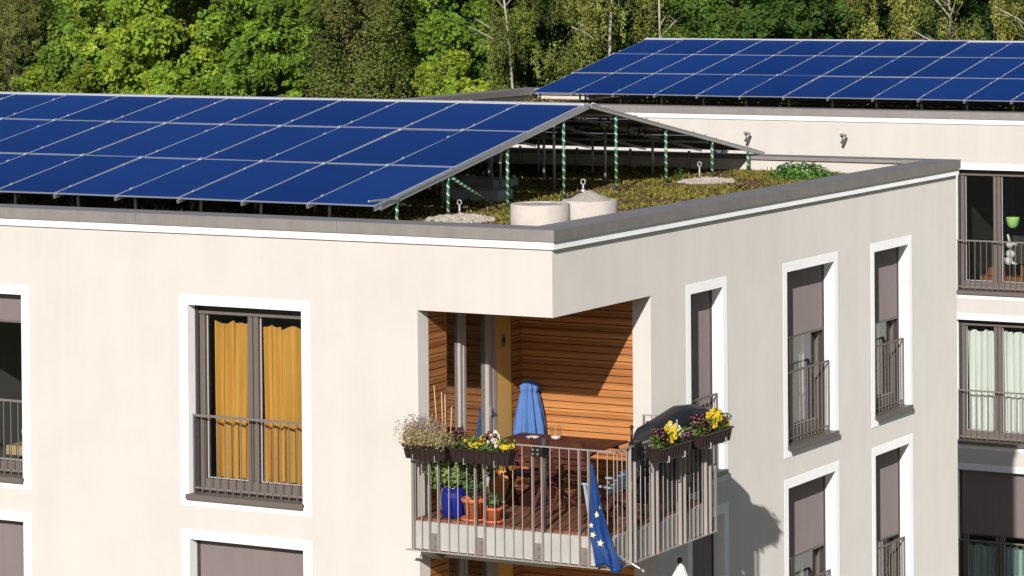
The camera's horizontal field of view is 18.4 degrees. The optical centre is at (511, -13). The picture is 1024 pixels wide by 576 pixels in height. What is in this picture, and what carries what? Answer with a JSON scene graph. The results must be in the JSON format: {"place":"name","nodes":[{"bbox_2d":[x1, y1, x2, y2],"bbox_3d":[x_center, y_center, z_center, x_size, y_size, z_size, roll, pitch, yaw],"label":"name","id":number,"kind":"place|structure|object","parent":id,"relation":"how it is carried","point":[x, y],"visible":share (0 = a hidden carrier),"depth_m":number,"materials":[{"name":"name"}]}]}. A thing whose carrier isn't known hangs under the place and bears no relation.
{"place":"outdoors","nodes":[
{"label":"outdoors","id":0,"kind":"place"},
{"bbox_2d":[7,1,989,96],"bbox_3d":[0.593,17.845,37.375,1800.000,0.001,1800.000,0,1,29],"label":"ground","id":1,"kind":"structure","parent":0,"point":[569,32],"depth_m":661.29,"materials":[{"name":"green plant"}]},
{"bbox_2d":[0,0,54,91],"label":"pine tree","id":2,"kind":"object","parent":1,"relation":"on","point":[8,31],"visible":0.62,"depth_m":98.56,"materials":[{"name":"green plant"}]},
{"bbox_2d":[0,0,102,90],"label":"dark tree","id":3,"kind":"object","parent":1,"relation":"on","point":[37,35],"visible":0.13,"depth_m":101.52,"materials":[{"name":"green plant"}]},
{"bbox_2d":[9,0,122,93],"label":"maple tree","id":4,"kind":"object","parent":1,"relation":"on","point":[71,60],"visible":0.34,"depth_m":97.05,"materials":[{"name":"green plant"}]},
{"bbox_2d":[34,0,180,92],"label":"dark tree","id":5,"kind":"object","parent":1,"relation":"on","point":[59,5],"visible":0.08,"depth_m":100.29,"materials":[{"name":"green plant"}]},
{"bbox_2d":[94,0,247,95],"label":"maple tree","id":6,"kind":"object","parent":1,"relation":"on","point":[142,37],"visible":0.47,"depth_m":94.35,"materials":[{"name":"green plant"}]},
{"bbox_2d":[158,0,306,96],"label":"dark tree","id":7,"kind":"object","parent":1,"relation":"on","point":[250,16],"visible":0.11,"depth_m":97.97,"materials":[{"name":"green plant"}]},
{"bbox_2d":[193,0,352,97],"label":"maple tree","id":8,"kind":"object","parent":1,"relation":"on","point":[258,65],"visible":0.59,"depth_m":93.03,"materials":[{"name":"green plant"}]},
{"bbox_2d":[264,0,421,97],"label":"dark tree","id":9,"kind":"object","parent":1,"relation":"on","point":[349,38],"visible":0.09,"depth_m":96.52,"materials":[{"name":"green plant"}]},
{"bbox_2d":[291,0,421,98],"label":"thin tree","id":10,"kind":"object","parent":1,"relation":"on","point":[380,11],"visible":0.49,"depth_m":92.25,"materials":[{"name":"green plant"}]},
{"bbox_2d":[345,0,506,98],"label":"dark tree","id":11,"kind":"object","parent":1,"relation":"on","point":[422,4],"visible":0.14,"depth_m":94.57,"materials":[{"name":"green plant"}]},
{"bbox_2d":[410,49,489,95],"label":"tree","id":12,"kind":"object","parent":1,"relation":"on","point":[438,81],"visible":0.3,"depth_m":89.57,"materials":[{"name":"green plant"}]},
{"bbox_2d":[412,0,547,96],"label":"maple tree","id":13,"kind":"object","parent":1,"relation":"on","point":[456,31],"visible":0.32,"depth_m":91.23,"materials":[{"name":"green plant"}]},
{"bbox_2d":[0,147,960,575],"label":"apartment building","id":14,"kind":"structure","parent":1,"relation":"on","point":[614,325],"depth_m":40.16,"materials":[{"name":"beige paint"}]},
{"bbox_2d":[6,441,22,455],"bbox_3d":[-6.256,6.215,41.788,0.750,0.350,0.400,0,1,29],"label":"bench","id":15,"kind":"object","parent":14,"relation":"on","point":[14,449],"visible":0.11,"depth_m":41.74,"materials":[{"name":"beige wood"}]},
{"bbox_2d":[0,284,30,489],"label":"window","id":16,"kind":"structure","parent":14,"relation":"in","point":[15,470],"depth_m":41.32,"materials":[{"name":"grey"}]},
{"bbox_2d":[0,510,31,575],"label":"window","id":17,"kind":"structure","parent":14,"relation":"in","point":[15,526],"depth_m":41.30,"materials":[{"name":"grey"}]},
{"bbox_2d":[215,320,248,479],"bbox_3d":[-3.458,5.180,39.783,0.632,1.988,0.100,0,1,29],"label":"curtain","id":18,"kind":"object","parent":14,"relation":"hanging from","point":[231,364],"visible":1,"depth_m":39.82,"materials":[{"name":"fabric"}]},
{"bbox_2d":[179,294,311,516],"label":"window","id":19,"kind":"structure","parent":14,"relation":"in","point":[201,486],"depth_m":39.56,"materials":[{"name":"grey"}]},
{"bbox_2d":[181,528,312,575],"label":"window","id":20,"kind":"structure","parent":14,"relation":"in","point":[203,552],"depth_m":39.54,"materials":[{"name":"grey"}]},
{"bbox_2d":[263,325,302,483],"bbox_3d":[-2.782,5.189,39.406,0.737,1.970,0.100,0,1,29],"label":"curtain","id":21,"kind":"object","parent":14,"relation":"hanging from","point":[283,374],"visible":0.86,"depth_m":39.43,"materials":[{"name":"fabric"}]},
{"bbox_2d":[0,163,590,213],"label":"roof plants","id":22,"kind":"object","parent":14,"relation":"on","point":[156,207],"visible":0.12,"depth_m":44.36,"materials":[{"name":"green plant"}]},
{"bbox_2d":[0,91,764,219],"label":"solar array","id":23,"kind":"object","parent":14,"relation":"on","point":[381,155],"visible":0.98,"depth_m":44.58,"materials":[{"name":"blue"}]},
{"bbox_2d":[401,443,452,461],"bbox_3d":[-0.995,5.462,37.438,0.616,0.256,0.222,0,1,29],"label":"flower box","id":24,"kind":"object","parent":14,"relation":"hanging from","point":[414,452],"visible":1,"depth_m":37.35,"materials":[{"name":"brown plastic"}]},
{"bbox_2d":[394,413,457,451],"bbox_3d":[-1.051,5.249,37.397,0.846,0.415,0.538,0,1,29],"label":"herb plant","id":25,"kind":"object","parent":24,"relation":"in","point":[426,437],"visible":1,"depth_m":37.39,"materials":[{"name":"beige plant"}]},
{"bbox_2d":[434,386,451,441],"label":"bamboo canes","id":26,"kind":"object","parent":24,"relation":"in","point":[442,412],"visible":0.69,"depth_m":37.61,"materials":[{"name":"beige wood"}]},
{"bbox_2d":[440,484,468,518],"bbox_3d":[-0.688,6.132,37.761,0.350,0.370,0.350,0,1,29],"label":"blue pot","id":27,"kind":"object","parent":14,"relation":"on","point":[452,502],"visible":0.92,"depth_m":37.62,"materials":[{"name":"ceramic"}]},
{"bbox_2d":[422,457,481,489],"bbox_3d":[-0.734,5.748,37.758,0.746,0.548,0.562,0,1,29],"label":"potted bush","id":28,"kind":"object","parent":27,"relation":"on","point":[453,474],"visible":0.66,"depth_m":37.61,"materials":[{"name":"green plant"}]},
{"bbox_2d":[425,212,495,222],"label":"gravel","id":29,"kind":"structure","parent":14,"relation":"on","point":[460,217],"depth_m":40.93,"materials":[{"name":"beige gravel"}]},
{"bbox_2d":[460,496,486,521],"bbox_3d":[-0.448,6.183,37.514,0.340,0.270,0.340,0,1,29],"label":"terracotta pot","id":30,"kind":"object","parent":14,"relation":"on","point":[469,503],"visible":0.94,"depth_m":37.41,"materials":[{"name":"orange ceramic"}]},
{"bbox_2d":[462,470,482,499],"bbox_3d":[-0.458,5.899,37.509,0.274,0.386,0.245,0,1,3],"label":"potted plant","id":31,"kind":"object","parent":30,"relation":"on","point":[470,487],"visible":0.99,"depth_m":37.47,"materials":[{"name":"green plant"}]},
{"bbox_2d":[440,187,512,201],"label":"ballast slab","id":32,"kind":"structure","parent":14,"relation":"on","point":[490,194],"depth_m":44.26,"materials":[{"name":"concrete"}]},
{"bbox_2d":[438,175,517,187],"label":"ballast slab","id":33,"kind":"structure","parent":14,"relation":"on","point":[478,181],"depth_m":46.62,"materials":[{"name":"concrete"}]},
{"bbox_2d":[447,558,512,575],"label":"balcony door","id":34,"kind":"structure","parent":14,"relation":"in","point":[456,567],"depth_m":39.49,"materials":[{"name":"wood"}]},
{"bbox_2d":[448,445,517,466],"bbox_3d":[-0.340,5.462,37.073,0.836,0.256,0.222,0,1,29],"label":"flower box","id":35,"kind":"object","parent":14,"relation":"hanging from","point":[463,455],"visible":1,"depth_m":36.98,"materials":[{"name":"brown plastic"}]},
{"bbox_2d":[450,427,515,451],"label":"pansies","id":36,"kind":"object","parent":35,"relation":"in","point":[488,440],"visible":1,"depth_m":37.03,"materials":[{"name":"yellow plant"}]},
{"bbox_2d":[486,465,499,482],"bbox_3d":[-0.234,5.676,37.559,0.226,0.406,0.227,0,1,29],"label":"climbing plant","id":37,"kind":"object","parent":14,"relation":"on","point":[490,475],"visible":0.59,"depth_m":37.53,"materials":[{"name":"green plant"}]},
{"bbox_2d":[486,505,504,523],"bbox_3d":[-0.218,6.223,37.352,0.260,0.190,0.260,0,1,29],"label":"terracotta pot","id":38,"kind":"object","parent":14,"relation":"on","point":[490,515],"visible":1,"depth_m":37.27,"materials":[{"name":"orange ceramic"}]},
{"bbox_2d":[486,492,504,507],"bbox_3d":[-0.201,6.071,37.333,0.217,0.223,0.185,0,1,29],"label":"potted plant","id":39,"kind":"object","parent":38,"relation":"on","point":[491,500],"visible":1,"depth_m":37.32,"materials":[{"name":"green plant"}]},
{"bbox_2d":[489,466,514,502],"bbox_3d":[-0.128,6.036,38.764,0.320,0.524,0.320,0,1,29],"label":"rattan basket","id":40,"kind":"object","parent":14,"relation":"on","point":[499,485],"visible":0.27,"depth_m":38.63,"materials":[{"name":"wicker"}]},
{"bbox_2d":[501,334,504,346],"bbox_3d":[-0.110,4.454,39.917,0.022,0.160,0.080,0,1,29],"label":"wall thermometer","id":41,"kind":"object","parent":14,"relation":"attached to","point":[502,340],"depth_m":39.90,"materials":[{"name":"brown plastic"}]},
{"bbox_2d":[498,437,552,513],"bbox_3d":[0.154,5.845,38.203,0.512,0.933,0.539,0,1,29],"label":"folding chair","id":42,"kind":"object","parent":14,"relation":"on","point":[517,472],"visible":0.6,"depth_m":38.10,"materials":[{"name":"brown wood"}]},
{"bbox_2d":[513,378,546,482],"bbox_3d":[0.218,5.670,40.056,0.450,1.440,0.449,0,1,29],"label":"parasol","id":43,"kind":"object","parent":14,"relation":"on","point":[529,416],"visible":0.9,"depth_m":39.96,"materials":[{"name":"blue fabric"}]},
{"bbox_2d":[510,201,569,225],"bbox_3d":[0.351,2.886,39.092,0.740,0.440,0.740,0,1,29],"label":"concrete ring","id":44,"kind":"object","parent":14,"relation":"on","point":[534,213],"visible":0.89,"depth_m":38.79,"materials":[{"name":"beige concrete"}]},
{"bbox_2d":[492,432,627,508],"bbox_3d":[0.566,5.928,38.736,1.480,0.747,0.870,0,1,29],"label":"wooden table","id":45,"kind":"object","parent":14,"relation":"on","point":[597,444],"visible":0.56,"depth_m":38.70,"materials":[{"name":"brown wood"}]},
{"bbox_2d":[550,432,561,438],"bbox_3d":[0.539,5.466,38.851,0.156,0.170,0.156,0,1,29],"label":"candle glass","id":46,"kind":"object","parent":45,"relation":"on","point":[555,436],"visible":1,"depth_m":38.81,"materials":[{"name":"white glass"}]},
{"bbox_2d":[276,163,845,224],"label":"roof plants","id":47,"kind":"object","parent":14,"relation":"on","point":[535,191],"visible":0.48,"depth_m":45.58,"materials":[{"name":"green plant"}]},
{"bbox_2d":[546,438,596,517],"bbox_3d":[0.740,5.844,37.898,0.512,0.933,0.539,0,1,26],"label":"folding chair","id":48,"kind":"object","parent":14,"relation":"on","point":[564,476],"visible":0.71,"depth_m":37.79,"materials":[{"name":"brown wood"}]},
{"bbox_2d":[562,189,616,219],"bbox_3d":[0.987,2.825,40.294,0.710,0.520,0.710,0,1,29],"label":"concrete ring","id":49,"kind":"object","parent":14,"relation":"on","point":[587,203],"visible":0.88,"depth_m":40.01,"materials":[{"name":"beige concrete"}]},
{"bbox_2d":[580,179,585,191],"bbox_3d":[0.907,2.519,40.356,0.067,0.161,0.070,-1,1,-25],"label":"eye bolt","id":50,"kind":"object","parent":49,"relation":"in","point":[582,190],"visible":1,"depth_m":40.34,"materials":[{"name":"metal"}]},
{"bbox_2d":[581,466,642,527],"bbox_3d":[1.179,5.977,37.289,0.537,0.678,0.545,0,1,36],"label":"folding chair","id":51,"kind":"object","parent":14,"relation":"on","point":[603,495],"visible":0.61,"depth_m":37.19,"materials":[{"name":"grey metal"}]},
{"bbox_2d":[589,464,644,573],"bbox_3d":[1.232,6.096,36.236,0.768,1.225,0.186,0,1,34],"label":"flag","id":52,"kind":"object","parent":14,"relation":"attached to","point":[606,553],"visible":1,"depth_m":36.35,"materials":[{"name":"blue fabric"}]},
{"bbox_2d":[629,425,650,471],"bbox_3d":[1.502,5.362,36.929,0.123,0.561,0.373,0,1,39],"label":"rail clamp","id":53,"kind":"object","parent":14,"relation":"attached to","point":[636,451],"visible":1,"depth_m":36.80,"materials":[{"name":"black metal"}]},
{"bbox_2d":[645,438,692,462],"bbox_3d":[1.857,5.440,37.353,0.222,0.256,0.866,0,1,29],"label":"flower box","id":54,"kind":"object","parent":14,"relation":"hanging from","point":[668,453],"visible":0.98,"depth_m":37.18,"materials":[{"name":"brown plastic"}]},
{"bbox_2d":[648,421,689,448],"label":"pansies","id":55,"kind":"object","parent":54,"relation":"in","point":[670,434],"visible":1,"depth_m":37.27,"materials":[{"name":"yellow plant"}]},
{"bbox_2d":[633,404,711,515],"bbox_3d":[1.935,5.680,38.191,0.387,1.217,1.467,0,1,29],"label":"covered grill","id":56,"kind":"object","parent":14,"relation":"on","point":[681,414],"visible":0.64,"depth_m":37.81,"materials":[{"name":"black"}]},
{"bbox_2d":[672,557,687,575],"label":"parasol","id":57,"kind":"object","parent":14,"relation":"on","point":[679,569],"visible":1,"depth_m":38.17,"materials":[{"name":"beige fabric"}]},
{"bbox_2d":[672,167,688,179],"bbox_3d":[2.528,2.819,47.531,0.251,0.254,0.244,-1,1,-23],"label":"weed","id":58,"kind":"object","parent":14,"relation":"on","point":[681,173],"visible":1,"depth_m":47.50,"materials":[{"name":"green plant"}]},
{"bbox_2d":[686,473,690,483],"bbox_3d":[2.100,5.897,38.027,0.070,0.110,0.110,0,1,29],"label":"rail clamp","id":59,"kind":"object","parent":14,"relation":"attached to","point":[688,477],"visible":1,"depth_m":37.99,"materials":[{"name":"grey metal"}]},
{"bbox_2d":[686,276,728,484],"bbox_3d":[2.406,5.110,40.906,0.378,2.660,1.220,0,1,29],"label":"window","id":60,"kind":"structure","parent":14,"relation":"in","point":[706,301],"depth_m":41.21,"materials":[{"name":"grey paint"}]},
{"bbox_2d":[688,501,728,575],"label":"window","id":61,"kind":"structure","parent":14,"relation":"in","point":[708,555],"depth_m":41.30,"materials":[{"name":"grey"}]},
{"bbox_2d":[690,425,733,448],"bbox_3d":[2.410,5.422,38.344,0.222,0.256,0.876,0,1,29],"label":"flower box","id":62,"kind":"object","parent":14,"relation":"hanging from","point":[713,438],"visible":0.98,"depth_m":38.18,"materials":[{"name":"brown plastic"}]},
{"bbox_2d":[690,407,732,435],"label":"pansies","id":63,"kind":"object","parent":62,"relation":"in","point":[712,419],"visible":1,"depth_m":38.25,"materials":[{"name":"yellow plant"}]},
{"bbox_2d":[793,335,803,421],"bbox_3d":[3.912,5.075,44.074,0.070,1.958,0.664,0,1,29],"label":"curtain","id":64,"kind":"object","parent":14,"relation":"hanging from","point":[798,351],"visible":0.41,"depth_m":44.22,"materials":[{"name":"white fabric"}]},
{"bbox_2d":[795,554,803,575],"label":"curtain","id":65,"kind":"object","parent":14,"relation":"hanging from","point":[799,567],"visible":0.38,"depth_m":44.27,"materials":[{"name":"white fabric"}]},
{"bbox_2d":[768,160,831,179],"bbox_3d":[4.393,2.782,48.095,0.999,0.310,0.987,0,1,29],"label":"shrub","id":66,"kind":"object","parent":14,"relation":"on","point":[788,171],"visible":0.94,"depth_m":47.94,"materials":[{"name":"green plant"}]},
{"bbox_2d":[783,251,839,458],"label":"window","id":67,"kind":"structure","parent":14,"relation":"in","point":[810,285],"depth_m":44.21,"materials":[{"name":"grey paint"}]},
{"bbox_2d":[784,461,839,575],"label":"window","id":68,"kind":"structure","parent":14,"relation":"in","point":[811,498],"depth_m":44.27,"materials":[{"name":"grey paint"}]},
{"bbox_2d":[876,323,879,394],"bbox_3d":[5.319,5.029,46.594,0.070,1.958,0.509,0,1,29],"label":"curtain","id":69,"kind":"object","parent":14,"relation":"hanging from","point":[877,355],"visible":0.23,"depth_m":46.66,"materials":[{"name":"white fabric"}]},
{"bbox_2d":[877,541,882,575],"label":"curtain","id":70,"kind":"object","parent":14,"relation":"hanging from","point":[879,544],"visible":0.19,"depth_m":46.84,"materials":[{"name":"beige fabric"}]},
{"bbox_2d":[870,235,912,427],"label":"window","id":71,"kind":"structure","parent":14,"relation":"in","point":[890,260],"depth_m":46.80,"materials":[{"name":"grey paint"}]},
{"bbox_2d":[872,433,913,575],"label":"window","id":72,"kind":"structure","parent":14,"relation":"in","point":[892,461],"depth_m":46.80,"materials":[{"name":"grey paint"}]},
{"bbox_2d":[0,0,1023,98],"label":"wood","id":73,"kind":"object","parent":1,"relation":"on","point":[544,36],"depth_m":101.41,"materials":[{"name":"green plant"}]},
{"bbox_2d":[430,0,598,87],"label":"dark tree","id":74,"kind":"object","parent":1,"relation":"on","point":[532,74],"visible":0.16,"depth_m":93.06,"materials":[{"name":"green plant"}]},
{"bbox_2d":[466,0,597,91],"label":"birch tree","id":75,"kind":"object","parent":1,"relation":"on","point":[491,40],"visible":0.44,"depth_m":89.47,"materials":[{"name":"green plant"}]},
{"bbox_2d":[557,0,665,77],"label":"birch tree","id":76,"kind":"object","parent":1,"relation":"on","point":[586,9],"visible":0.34,"depth_m":88.58,"materials":[{"name":"green plant"}]},
{"bbox_2d":[545,0,700,80],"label":"dark tree","id":77,"kind":"object","parent":1,"relation":"on","point":[626,43],"visible":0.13,"depth_m":91.10,"materials":[{"name":"green plant"}]},
{"bbox_2d":[628,0,714,40],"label":"birch tree","id":78,"kind":"object","parent":1,"relation":"on","point":[660,24],"visible":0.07,"depth_m":88.35,"materials":[{"name":"green plant"}]},
{"bbox_2d":[664,0,793,38],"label":"dark tree","id":79,"kind":"object","parent":1,"relation":"on","point":[721,25],"visible":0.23,"depth_m":86.20,"materials":[{"name":"green plant"}]},
{"bbox_2d":[654,0,820,38],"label":"dark tree","id":80,"kind":"object","parent":1,"relation":"on","point":[678,24],"visible":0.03,"depth_m":90.07,"materials":[{"name":"green plant"}]},
{"bbox_2d":[730,0,876,38],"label":"dark tree","id":81,"kind":"object","parent":1,"relation":"on","point":[771,17],"visible":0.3,"depth_m":84.83,"materials":[{"name":"green plant"}]},
{"bbox_2d":[786,0,942,39],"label":"dark tree","id":82,"kind":"object","parent":1,"relation":"on","point":[837,27],"visible":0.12,"depth_m":87.28,"materials":[{"name":"green plant"}]},
{"bbox_2d":[840,0,931,39],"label":"birch tree","id":83,"kind":"object","parent":1,"relation":"on","point":[903,18],"visible":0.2,"depth_m":83.70,"materials":[{"name":"green plant"}]},
{"bbox_2d":[890,0,1023,47],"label":"dark tree","id":84,"kind":"object","parent":1,"relation":"on","point":[975,7],"visible":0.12,"depth_m":85.98,"materials":[{"name":"green plant"}]},
{"bbox_2d":[902,0,1023,48],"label":"birch tree","id":85,"kind":"object","parent":1,"relation":"on","point":[950,32],"visible":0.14,"depth_m":83.15,"materials":[{"name":"green plant"}]},
{"bbox_2d":[989,0,1023,42],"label":"birch tree","id":86,"kind":"object","parent":1,"relation":"on","point":[1005,26],"visible":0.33,"depth_m":82.88,"materials":[{"name":"green plant"}]},
{"bbox_2d":[531,438,548,532],"bbox_3d":[0.326,5.802,36.879,0.150,1.100,0.162,0,1,29],"label":"parasol post","id":87,"kind":"object","parent":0,"point":[540,452],"visible":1,"depth_m":36.87,"materials":[{"name":"grey metal"}]},
{"bbox_2d":[676,176,734,184],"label":"gravel","id":88,"kind":"structure","parent":0,"point":[704,180],"depth_m":47.18,"materials":[{"name":"beige gravel"}]},
{"bbox_2d":[402,77,1023,575],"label":"apartment building","id":89,"kind":"structure","parent":0,"point":[984,147],"depth_m":62.37,"materials":[{"name":"beige paint"}]},
{"bbox_2d":[714,150,726,152],"bbox_3d":[4.237,3.307,64.474,0.306,0.290,0.273,0,1,29],"label":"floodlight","id":90,"kind":"object","parent":89,"relation":"attached to","point":[719,151],"visible":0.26,"depth_m":64.37,"materials":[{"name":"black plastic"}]},
{"bbox_2d":[744,132,750,141],"bbox_3d":[4.751,3.033,64.215,0.131,0.206,0.272,-1,1,-12],"label":"wall lamp","id":91,"kind":"object","parent":89,"relation":"attached to","point":[747,136],"visible":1,"depth_m":64.11,"materials":[{"name":"grey metal"}]},
{"bbox_2d":[510,96,1023,111],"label":"roof plants","id":92,"kind":"object","parent":89,"relation":"on","point":[795,104],"visible":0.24,"depth_m":69.30,"materials":[{"name":"green plant"}]},
{"bbox_2d":[530,38,1023,111],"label":"solar array","id":93,"kind":"object","parent":89,"relation":"on","point":[920,71],"visible":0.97,"depth_m":69.05,"materials":[{"name":"blue"}]},
{"bbox_2d":[840,133,846,143],"bbox_3d":[6.593,3.021,63.186,0.131,0.206,0.272,-1,1,-12],"label":"wall lamp","id":94,"kind":"object","parent":89,"relation":"attached to","point":[843,138],"visible":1,"depth_m":63.08,"materials":[{"name":"grey metal"}]},
{"bbox_2d":[968,329,994,430],"bbox_3d":[9.262,7.717,62.292,0.606,1.988,0.060,0,1,29],"label":"curtain","id":95,"kind":"object","parent":89,"relation":"hanging from","point":[981,357],"visible":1,"depth_m":62.29,"materials":[{"name":"white fabric"}]},
{"bbox_2d":[969,544,995,575],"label":"curtain","id":96,"kind":"object","parent":89,"relation":"hanging from","point":[976,559],"visible":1,"depth_m":62.35,"materials":[{"name":"teal fabric"}]},
{"bbox_2d":[956,163,1023,300],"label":"window","id":97,"kind":"structure","parent":89,"relation":"in","point":[983,190],"depth_m":62.30,"materials":[{"name":"grey"}]},
{"bbox_2d":[957,313,1023,452],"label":"window","id":98,"kind":"structure","parent":89,"relation":"in","point":[997,440],"depth_m":62.02,"materials":[{"name":"grey metal"}]},
{"bbox_2d":[958,462,1023,575],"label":"window","id":99,"kind":"structure","parent":89,"relation":"in","point":[990,497],"depth_m":62.06,"materials":[{"name":"grey"}]},
{"bbox_2d":[980,265,1023,291],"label":"chair","id":100,"kind":"object","parent":89,"relation":"on","point":[1005,276],"visible":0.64,"depth_m":62.55,"materials":[{"name":"brown wood"}]},
{"bbox_2d":[1003,234,1016,264],"bbox_3d":[9.787,5.150,62.135,0.223,0.616,0.223,-1,1,-16],"label":"plush toy","id":101,"kind":"object","parent":89,"relation":"hanging from","point":[1012,255],"visible":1,"depth_m":62.09,"materials":[{"name":"white fabric"}]},
{"bbox_2d":[1006,177,1019,227],"bbox_3d":[9.834,4.103,62.147,0.270,1.250,0.270,0,1,29],"label":"lime lampshade","id":102,"kind":"object","parent":89,"relation":"hanging from","point":[1012,221],"visible":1,"depth_m":62.07,"materials":[{"name":"green plastic"}]},
{"bbox_2d":[1004,330,1023,432],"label":"curtain","id":103,"kind":"object","parent":89,"relation":"hanging from","point":[1014,360],"visible":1,"depth_m":61.98,"materials":[{"name":"white fabric"}]},
{"bbox_2d":[1006,547,1023,575],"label":"curtain","id":104,"kind":"object","parent":89,"relation":"hanging from","point":[1014,561],"visible":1,"depth_m":62.04,"materials":[{"name":"teal fabric"}]}
]}

